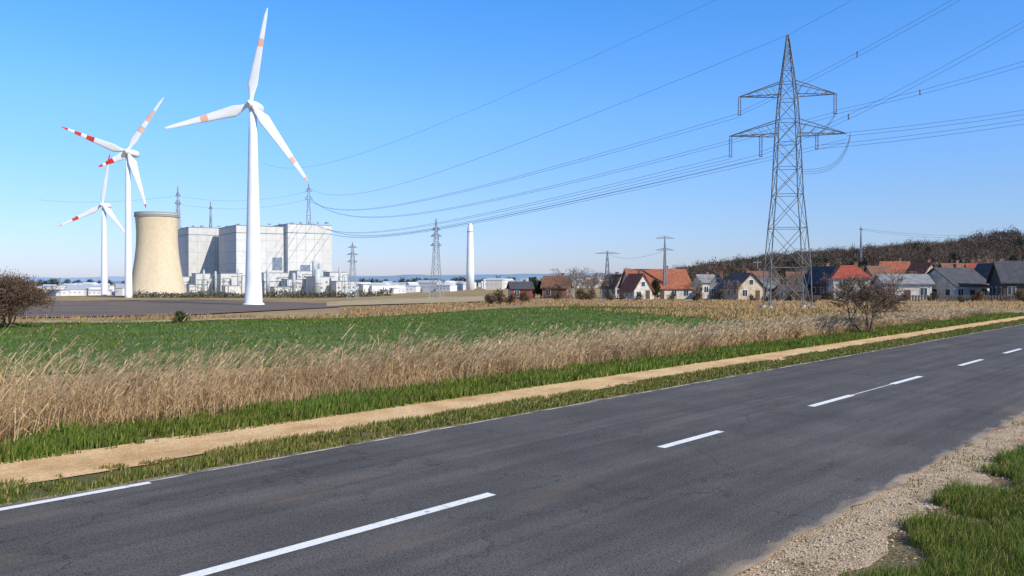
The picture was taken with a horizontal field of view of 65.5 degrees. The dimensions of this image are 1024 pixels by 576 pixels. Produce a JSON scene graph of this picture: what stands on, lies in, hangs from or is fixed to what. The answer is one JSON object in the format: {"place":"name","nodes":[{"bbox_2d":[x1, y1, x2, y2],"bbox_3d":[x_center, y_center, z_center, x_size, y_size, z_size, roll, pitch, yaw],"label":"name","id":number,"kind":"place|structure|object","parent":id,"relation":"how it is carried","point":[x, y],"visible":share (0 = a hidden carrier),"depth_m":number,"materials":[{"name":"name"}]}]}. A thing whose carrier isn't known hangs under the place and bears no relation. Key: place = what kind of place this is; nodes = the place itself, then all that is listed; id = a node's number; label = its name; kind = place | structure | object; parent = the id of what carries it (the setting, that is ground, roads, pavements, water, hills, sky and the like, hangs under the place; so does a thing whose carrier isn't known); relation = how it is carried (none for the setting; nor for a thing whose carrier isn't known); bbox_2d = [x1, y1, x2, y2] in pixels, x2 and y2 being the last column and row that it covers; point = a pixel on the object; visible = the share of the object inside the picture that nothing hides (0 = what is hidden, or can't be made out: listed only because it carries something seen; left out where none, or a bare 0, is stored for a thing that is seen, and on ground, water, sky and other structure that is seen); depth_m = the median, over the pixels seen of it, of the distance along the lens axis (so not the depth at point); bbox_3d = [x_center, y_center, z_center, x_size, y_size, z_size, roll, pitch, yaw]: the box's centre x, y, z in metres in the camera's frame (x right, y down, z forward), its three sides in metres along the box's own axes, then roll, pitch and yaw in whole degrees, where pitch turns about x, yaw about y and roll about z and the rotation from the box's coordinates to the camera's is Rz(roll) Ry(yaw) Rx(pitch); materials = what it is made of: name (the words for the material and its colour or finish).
{"place":"outdoors","nodes":[
{"label":"outdoors","id":0,"kind":"place"},
{"bbox_2d":[1,299,339,317],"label":"ploughed field","id":1,"kind":"structure","parent":0,"point":[123,307],"depth_m":170.72,"materials":[{"name":"soil"}]},
{"bbox_2d":[61,97,163,297],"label":"wind turbine","id":2,"kind":"object","parent":1,"relation":"on","point":[128,154],"visible":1,"depth_m":478.48,"materials":[{"name":"white paint"}]},
{"bbox_2d":[163,8,308,304],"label":"wind turbine","id":3,"kind":"object","parent":1,"relation":"on","point":[253,285],"visible":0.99,"depth_m":298.37,"materials":[{"name":"white paint"}]},
{"bbox_2d":[39,313,368,322],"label":"farm track","id":4,"kind":"structure","parent":0,"point":[173,320],"depth_m":46.97,"materials":[{"name":"soil"}]},
{"bbox_2d":[1,273,622,282],"bbox_3d":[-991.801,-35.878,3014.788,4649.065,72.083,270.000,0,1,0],"label":"distant hills","id":5,"kind":"structure","parent":0,"point":[518,277],"depth_m":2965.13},
{"bbox_2d":[0,310,744,376],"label":"green field","id":6,"kind":"structure","parent":0,"point":[205,341],"depth_m":31.42,"materials":[{"name":"plant"}]},
{"bbox_2d":[0,286,12,320],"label":"brown bush","id":7,"kind":"object","parent":6,"relation":"on","point":[1,291],"visible":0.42,"depth_m":36.09,"materials":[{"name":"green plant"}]},
{"bbox_2d":[0,268,63,327],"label":"brown bush","id":8,"kind":"object","parent":6,"relation":"on","point":[18,286],"visible":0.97,"depth_m":36.58,"materials":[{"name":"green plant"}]},
{"bbox_2d":[170,310,189,322],"bbox_3d":[-17.970,1.715,43.041,1.065,1.149,1.533,0,1,-23],"label":"green shrub","id":9,"kind":"object","parent":6,"relation":"on","point":[180,316],"visible":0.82,"depth_m":42.86,"materials":[{"name":"green plant"}]},
{"bbox_2d":[0,305,891,409],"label":"crop rows","id":10,"kind":"object","parent":6,"relation":"on","point":[364,321],"visible":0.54,"depth_m":37.07,"materials":[{"name":"green plant"}]},
{"bbox_2d":[327,296,484,305],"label":"stubble field","id":11,"kind":"structure","parent":0,"point":[411,300],"depth_m":279.58,"materials":[{"name":"plant"}]},
{"bbox_2d":[0,319,1023,505],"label":"verge ground","id":12,"kind":"structure","parent":0,"point":[84,477],"depth_m":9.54,"materials":[{"name":"green plant"}]},
{"bbox_2d":[0,312,1023,463],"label":"verge grass","id":13,"kind":"structure","parent":12,"relation":"on","point":[50,442],"depth_m":14.66,"materials":[{"name":"plant"}]},
{"bbox_2d":[826,268,910,332],"bbox_3d":[14.787,0.638,32.886,3.311,2.877,3.897,0,1,33],"label":"bare tree","id":14,"kind":"object","parent":13,"relation":"on","point":[887,296],"visible":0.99,"depth_m":32.62,"materials":[{"name":"brown plant"}]},
{"bbox_2d":[0,324,1023,575],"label":"road","id":15,"kind":"structure","parent":0,"point":[604,486],"depth_m":8.65,"materials":[{"name":"asphalt"}]},
{"bbox_2d":[0,324,1022,575],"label":"road markings","id":16,"kind":"object","parent":15,"relation":"on","point":[318,540],"visible":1,"depth_m":7.98,"materials":[{"name":"paint"}]},
{"bbox_2d":[0,316,1023,488],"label":"dirt path","id":17,"kind":"structure","parent":0,"point":[83,462],"depth_m":12.31,"materials":[{"name":"soil"}]},
{"bbox_2d":[0,260,1023,400],"bbox_3d":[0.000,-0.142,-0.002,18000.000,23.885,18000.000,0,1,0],"label":"ground","id":18,"kind":"structure","parent":0,"point":[478,291],"depth_m":144.91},
{"bbox_2d":[58,154,124,295],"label":"wind turbine","id":19,"kind":"object","parent":18,"relation":"on","point":[104,269],"visible":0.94,"depth_m":559.51,"materials":[{"name":"white paint"}]},
{"bbox_2d":[132,211,186,297],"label":"cooling tower","id":20,"kind":"structure","parent":18,"relation":"on","point":[156,266],"depth_m":488.59,"materials":[{"name":"concrete"}]},
{"bbox_2d":[175,186,180,226],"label":"electricity pylon","id":21,"kind":"object","parent":18,"relation":"on","point":[177,202],"visible":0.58,"depth_m":679.04,"materials":[{"name":"metal"}]},
{"bbox_2d":[46,0,1023,257],"bbox_3d":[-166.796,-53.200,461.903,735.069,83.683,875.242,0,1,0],"label":"power lines","id":22,"kind":"object","parent":21,"relation":"attached to","point":[668,156],"visible":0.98,"depth_m":85.14,"materials":[{"name":"metal"}]},
{"bbox_2d":[133,287,392,297],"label":"hedge","id":23,"kind":"object","parent":18,"relation":"on","point":[327,294],"visible":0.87,"depth_m":477.68,"materials":[{"name":"green plant"}]},
{"bbox_2d":[178,222,385,296],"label":"power station","id":24,"kind":"object","parent":18,"relation":"on","point":[296,258],"visible":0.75,"depth_m":588.28,"materials":[{"name":"concrete"}]},
{"bbox_2d":[187,257,369,293],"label":"windows","id":25,"kind":"structure","parent":24,"relation":"in","point":[276,262],"depth_m":588.25,"materials":[{"name":"glass"}]},
{"bbox_2d":[305,184,311,223],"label":"electricity pylon","id":26,"kind":"object","parent":18,"relation":"on","point":[310,190],"visible":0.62,"depth_m":638.34,"materials":[{"name":"metal"}]},
{"bbox_2d":[30,275,604,286],"bbox_3d":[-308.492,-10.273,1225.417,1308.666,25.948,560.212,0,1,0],"label":"distant tree line","id":27,"kind":"object","parent":18,"relation":"on","point":[68,281],"visible":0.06,"depth_m":1090.02,"materials":[{"name":"blue plant"}]},
{"bbox_2d":[37,277,603,295],"bbox_3d":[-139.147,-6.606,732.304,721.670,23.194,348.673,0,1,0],"label":"distant town","id":28,"kind":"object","parent":18,"relation":"on","point":[84,289],"visible":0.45,"depth_m":582.60},
{"bbox_2d":[347,242,359,297],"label":"electricity pylon","id":29,"kind":"object","parent":18,"relation":"on","point":[351,260],"visible":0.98,"depth_m":449.44,"materials":[{"name":"metal"}]},
{"bbox_2d":[427,219,443,297],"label":"electricity pylon","id":30,"kind":"object","parent":18,"relation":"on","point":[437,247],"visible":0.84,"depth_m":329.38,"materials":[{"name":"metal"}]},
{"bbox_2d":[466,223,473,289],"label":"white chimney tower","id":31,"kind":"structure","parent":18,"relation":"on","point":[470,268],"depth_m":597.55,"materials":[{"name":"paint"}]},
{"bbox_2d":[486,288,505,303],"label":"shrub","id":32,"kind":"object","parent":18,"relation":"on","point":[499,294],"visible":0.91,"depth_m":104.96,"materials":[{"name":"brown plant"}]},
{"bbox_2d":[505,292,517,304],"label":"shrub","id":33,"kind":"object","parent":18,"relation":"on","point":[513,297],"visible":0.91,"depth_m":99.92,"materials":[{"name":"brown plant"}]},
{"bbox_2d":[0,298,1023,324],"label":"dry meadow grass","id":34,"kind":"structure","parent":18,"relation":"on","point":[680,305],"depth_m":69.45,"materials":[{"name":"plant"}]},
{"bbox_2d":[508,287,531,299],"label":"walls","id":35,"kind":"structure","parent":18,"relation":"on","point":[521,290],"depth_m":187.19,"materials":[{"name":"paint"}]},
{"bbox_2d":[506,281,534,288],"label":"roof","id":36,"kind":"structure","parent":35,"relation":"on","point":[520,284],"depth_m":188.32,"materials":[{"name":"tile"}]},
{"bbox_2d":[516,291,530,301],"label":"shrub","id":37,"kind":"object","parent":18,"relation":"on","point":[522,296],"visible":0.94,"depth_m":124.96,"materials":[{"name":"brown plant"}]},
{"bbox_2d":[528,276,541,297],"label":"evergreen tree","id":38,"kind":"object","parent":18,"relation":"on","point":[536,290],"visible":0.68,"depth_m":204.71,"materials":[{"name":"green plant"}]},
{"bbox_2d":[542,285,570,297],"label":"walls","id":39,"kind":"structure","parent":18,"relation":"on","point":[555,291],"depth_m":201.21,"materials":[{"name":"brick"}]},
{"bbox_2d":[540,276,572,288],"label":"roof","id":40,"kind":"structure","parent":39,"relation":"on","point":[547,282],"depth_m":202.50,"materials":[{"name":"brown tile"}]},
{"bbox_2d":[551,268,589,298],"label":"bare tree","id":41,"kind":"object","parent":18,"relation":"on","point":[571,275],"visible":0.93,"depth_m":196.78,"materials":[{"name":"plant"}]},
{"bbox_2d":[569,274,588,293],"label":"bare tree","id":42,"kind":"object","parent":18,"relation":"on","point":[575,285],"visible":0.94,"depth_m":184.33,"materials":[{"name":"plant"}]},
{"bbox_2d":[575,287,587,299],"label":"shrub","id":43,"kind":"object","parent":18,"relation":"on","point":[581,292],"visible":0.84,"depth_m":169.60,"materials":[{"name":"brown plant"}]},
{"bbox_2d":[569,269,603,289],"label":"bare tree","id":44,"kind":"object","parent":18,"relation":"on","point":[588,280],"visible":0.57,"depth_m":200.52,"materials":[{"name":"plant"}]},
{"bbox_2d":[582,289,595,299],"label":"shrub","id":45,"kind":"object","parent":18,"relation":"on","point":[591,294],"visible":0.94,"depth_m":167.96,"materials":[{"name":"brown plant"}]},
{"bbox_2d":[582,275,602,291],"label":"bare tree","id":46,"kind":"object","parent":18,"relation":"on","point":[590,280],"visible":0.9,"depth_m":197.42,"materials":[{"name":"plant"}]},
{"bbox_2d":[580,271,610,297],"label":"bare tree","id":47,"kind":"object","parent":18,"relation":"on","point":[601,284],"visible":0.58,"depth_m":205.40,"materials":[{"name":"plant"}]},
{"bbox_2d":[595,251,619,276],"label":"electricity pylon","id":48,"kind":"object","parent":18,"relation":"on","point":[607,265],"visible":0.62,"depth_m":329.71,"materials":[{"name":"metal"}]},
{"bbox_2d":[602,276,620,297],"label":"bare tree","id":49,"kind":"object","parent":18,"relation":"on","point":[607,284],"visible":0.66,"depth_m":198.86,"materials":[{"name":"plant"}]},
{"bbox_2d":[602,276,621,297],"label":"walls","id":50,"kind":"structure","parent":18,"relation":"on","point":[610,291],"depth_m":211.63,"materials":[{"name":"paint"}]},
{"bbox_2d":[601,274,621,288],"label":"roof","id":51,"kind":"structure","parent":50,"relation":"on","point":[616,276],"depth_m":213.83,"materials":[{"name":"grey tile"}]},
{"bbox_2d":[620,275,651,299],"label":"walls","id":52,"kind":"structure","parent":18,"relation":"on","point":[642,289],"depth_m":178.78,"materials":[{"name":"paint"}]},
{"bbox_2d":[618,273,654,292],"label":"roof","id":53,"kind":"structure","parent":52,"relation":"on","point":[630,283],"depth_m":180.89,"materials":[{"name":"orange tile"}]},
{"bbox_2d":[650,279,661,298],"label":"evergreen tree","id":54,"kind":"object","parent":18,"relation":"on","point":[655,285],"visible":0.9,"depth_m":185.35,"materials":[{"name":"green plant"}]},
{"bbox_2d":[621,274,691,298],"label":"walls","id":55,"kind":"structure","parent":18,"relation":"on","point":[679,293],"depth_m":189.51,"materials":[{"name":"paint"}]},
{"bbox_2d":[618,269,693,288],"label":"roof","id":56,"kind":"structure","parent":55,"relation":"on","point":[677,278],"depth_m":192.66,"materials":[{"name":"orange tile"}]},
{"bbox_2d":[656,236,673,298],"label":"electricity pylon","id":57,"kind":"object","parent":18,"relation":"on","point":[664,268],"visible":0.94,"depth_m":189.76,"materials":[{"name":"metal"}]},
{"bbox_2d":[685,276,704,296],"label":"bare tree","id":58,"kind":"object","parent":18,"relation":"on","point":[694,285],"visible":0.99,"depth_m":189.38,"materials":[{"name":"plant"}]},
{"bbox_2d":[691,272,714,298],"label":"white shed","id":59,"kind":"structure","parent":18,"relation":"on","point":[707,276],"depth_m":198.01,"materials":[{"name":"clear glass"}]},
{"bbox_2d":[709,275,722,298],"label":"walls","id":60,"kind":"structure","parent":18,"relation":"on","point":[712,284],"depth_m":181.31,"materials":[{"name":"paint"}]},
{"bbox_2d":[712,290,723,299],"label":"shrub","id":61,"kind":"object","parent":18,"relation":"on","point":[716,296],"visible":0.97,"depth_m":169.98,"materials":[{"name":"brown plant"}]},
{"bbox_2d":[721,280,741,299],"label":"bare tree","id":62,"kind":"object","parent":18,"relation":"on","point":[738,286],"visible":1,"depth_m":167.87,"materials":[{"name":"plant"}]},
{"bbox_2d":[720,274,762,299],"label":"walls","id":63,"kind":"structure","parent":18,"relation":"on","point":[757,285],"depth_m":171.30,"materials":[{"name":"paint"}]},
{"bbox_2d":[721,280,752,295],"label":"windows","id":64,"kind":"structure","parent":63,"relation":"attached to","point":[744,291],"depth_m":171.04,"materials":[{"name":"grey glass"}]},
{"bbox_2d":[717,273,766,288],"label":"roof","id":65,"kind":"structure","parent":63,"relation":"on","point":[740,277],"depth_m":173.99,"materials":[{"name":"tile"}]},
{"bbox_2d":[767,275,803,300],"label":"bare tree","id":66,"kind":"object","parent":18,"relation":"on","point":[776,283],"visible":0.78,"depth_m":149.38,"materials":[{"name":"plant"}]},
{"bbox_2d":[729,35,846,308],"bbox_3d":[22.413,-9.184,64.909,9.270,22.824,3.696,0,1,8],"label":"electricity pylon","id":67,"kind":"object","parent":18,"relation":"on","point":[795,112],"visible":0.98,"depth_m":64.69,"materials":[{"name":"metal"}]},
{"bbox_2d":[774,288,801,299],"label":"walls","id":68,"kind":"structure","parent":18,"relation":"on","point":[777,289],"depth_m":170.08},
{"bbox_2d":[771,285,805,291],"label":"roof","id":69,"kind":"structure","parent":68,"relation":"on","point":[782,290],"depth_m":168.45,"materials":[{"name":"tile"}]},
{"bbox_2d":[784,277,805,300],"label":"bare tree","id":70,"kind":"object","parent":18,"relation":"on","point":[796,289],"visible":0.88,"depth_m":140.09,"materials":[{"name":"plant"}]},
{"bbox_2d":[808,269,835,298],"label":"walls","id":71,"kind":"structure","parent":18,"relation":"on","point":[818,293],"depth_m":172.94,"materials":[{"name":"paint"}]},
{"bbox_2d":[803,266,837,284],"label":"roof","id":72,"kind":"structure","parent":71,"relation":"on","point":[817,273],"depth_m":174.20,"materials":[{"name":"tile"}]},
{"bbox_2d":[817,273,828,299],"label":"bare tree","id":73,"kind":"object","parent":18,"relation":"on","point":[825,288],"visible":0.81,"depth_m":165.03,"materials":[{"name":"plant"}]},
{"bbox_2d":[669,225,1023,279],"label":"distant forest","id":74,"kind":"object","parent":18,"relation":"on","point":[1007,246],"visible":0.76,"depth_m":344.26,"materials":[{"name":"brown plant"}]},
{"bbox_2d":[828,278,869,299],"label":"walls","id":75,"kind":"structure","parent":18,"relation":"on","point":[836,280],"depth_m":156.75,"materials":[{"name":"paint"}]},
{"bbox_2d":[826,265,871,277],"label":"roof","id":76,"kind":"structure","parent":75,"relation":"on","point":[841,271],"depth_m":157.80,"materials":[{"name":"red tile"}]},
{"bbox_2d":[776,295,1022,301],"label":"garden fence","id":77,"kind":"object","parent":18,"relation":"on","point":[948,298],"visible":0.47,"depth_m":132.00,"materials":[{"name":"wood"}]},
{"bbox_2d":[875,278,931,300],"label":"walls","id":78,"kind":"structure","parent":18,"relation":"on","point":[914,289],"depth_m":146.38,"materials":[{"name":"paint"}]},
{"bbox_2d":[870,274,934,283],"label":"roof","id":79,"kind":"structure","parent":78,"relation":"on","point":[917,279],"depth_m":147.93,"materials":[{"name":"tile"}]},
{"bbox_2d":[929,269,988,300],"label":"walls","id":80,"kind":"structure","parent":18,"relation":"on","point":[941,284],"depth_m":146.72,"materials":[{"name":"paint"}]},
{"bbox_2d":[926,267,988,286],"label":"roof","id":81,"kind":"structure","parent":80,"relation":"on","point":[960,277],"depth_m":147.54,"materials":[{"name":"tile"}]},
{"bbox_2d":[932,288,986,295],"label":"window frames","id":82,"kind":"structure","parent":80,"relation":"attached to","point":[963,290],"depth_m":145.45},
{"bbox_2d":[933,289,986,295],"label":"windows","id":83,"kind":"structure","parent":82,"relation":"attached to","point":[960,292],"depth_m":146.02,"materials":[{"name":"grey glass"}]},
{"bbox_2d":[971,288,984,301],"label":"shrub","id":84,"kind":"object","parent":18,"relation":"on","point":[979,294],"visible":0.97,"depth_m":129.85,"materials":[{"name":"brown plant"}]},
{"bbox_2d":[989,267,1023,300],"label":"walls","id":85,"kind":"structure","parent":18,"relation":"on","point":[994,281],"depth_m":139.71,"materials":[{"name":"paint"}]},
{"bbox_2d":[990,286,1015,294],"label":"window frames","id":86,"kind":"structure","parent":85,"relation":"attached to","point":[1001,289],"depth_m":136.70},
{"bbox_2d":[990,287,1015,294],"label":"windows","id":87,"kind":"structure","parent":86,"relation":"attached to","point":[1011,290],"depth_m":136.57,"materials":[{"name":"grey glass"}]},
{"bbox_2d":[986,261,1023,283],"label":"roof","id":88,"kind":"structure","parent":85,"relation":"on","point":[1010,272],"depth_m":138.55,"materials":[{"name":"tile"}]},
{"bbox_2d":[1012,289,1023,301],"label":"shrub","id":89,"kind":"object","parent":18,"relation":"on","point":[1019,296],"visible":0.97,"depth_m":129.67,"materials":[{"name":"brown plant"}]},
{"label":"walls","id":90,"kind":"object","parent":18,"relation":"on","visible":0},
{"bbox_2d":[758,278,779,288],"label":"roof","id":91,"kind":"structure","parent":90,"relation":"on","point":[768,287],"depth_m":187.80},
{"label":"walls","id":92,"kind":"object","parent":18,"relation":"on","visible":0},
{"bbox_2d":[744,271,768,277],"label":"roof","id":93,"kind":"structure","parent":92,"relation":"on","point":[757,273],"depth_m":229.41,"materials":[{"name":"brown tile"}]},
{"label":"walls","id":94,"kind":"object","parent":18,"relation":"on","visible":0},
{"bbox_2d":[863,266,892,276],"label":"roof","id":95,"kind":"structure","parent":94,"relation":"on","point":[887,270],"depth_m":198.99,"materials":[{"name":"brown tile"}]},
{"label":"walls","id":96,"kind":"object","parent":18,"relation":"on","visible":0},
{"bbox_2d":[880,261,910,273],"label":"roof","id":97,"kind":"structure","parent":96,"relation":"on","point":[897,265],"depth_m":223.95,"materials":[{"name":"orange tile"}]},
{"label":"walls","id":98,"kind":"object","parent":18,"relation":"on","visible":0},
{"bbox_2d":[904,262,935,273],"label":"roof","id":99,"kind":"structure","parent":98,"relation":"on","point":[920,267],"depth_m":213.98,"materials":[{"name":"orange tile"}]},
{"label":"walls","id":100,"kind":"object","parent":18,"relation":"on","visible":0},
{"bbox_2d":[974,263,992,279],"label":"roof","id":101,"kind":"structure","parent":100,"relation":"on","point":[982,269],"depth_m":166.44,"materials":[{"name":"tile"}]},
{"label":"walls","id":102,"kind":"object","parent":18,"relation":"on","visible":0},
{"bbox_2d":[938,263,964,267],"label":"roof","id":103,"kind":"structure","parent":102,"relation":"on","point":[950,265],"depth_m":204.49,"materials":[{"name":"brown tile"}]},
{"bbox_2d":[0,307,1023,444],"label":"reed bed ground","id":104,"kind":"structure","parent":0,"point":[1014,310],"depth_m":15.66,"materials":[{"name":"plant"}]},
{"bbox_2d":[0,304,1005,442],"bbox_3d":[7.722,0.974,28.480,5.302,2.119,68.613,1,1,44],"label":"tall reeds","id":105,"kind":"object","parent":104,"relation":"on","point":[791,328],"visible":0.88,"depth_m":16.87,"materials":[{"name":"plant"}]},
{"bbox_2d":[0,0,1023,277],"label":"sky","id":106,"kind":"structure","parent":0,"point":[338,80],"materials":[{"name":"blue"}]},
{"bbox_2d":[734,415,1023,575],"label":"gravel shoulder","id":107,"kind":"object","parent":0,"point":[884,533],"visible":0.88,"depth_m":7.44},
{"bbox_2d":[678,415,1023,575],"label":"gravel stones","id":108,"kind":"object","parent":107,"relation":"on","point":[878,524],"visible":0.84,"depth_m":7.52,"materials":[{"name":"gravel"}]},
{"bbox_2d":[782,421,1023,575],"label":"roadside weeds","id":109,"kind":"object","parent":107,"relation":"on","point":[1022,423],"visible":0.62,"depth_m":8.76,"materials":[{"name":"green plant"}]},
{"bbox_2d":[819,444,1023,575],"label":"verge ground","id":110,"kind":"structure","parent":0,"point":[911,553],"depth_m":6.72,"materials":[{"name":"green plant"}]},
{"bbox_2d":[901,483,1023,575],"bbox_3d":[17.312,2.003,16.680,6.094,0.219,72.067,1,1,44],"label":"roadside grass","id":111,"kind":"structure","parent":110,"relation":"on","point":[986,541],"depth_m":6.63,"materials":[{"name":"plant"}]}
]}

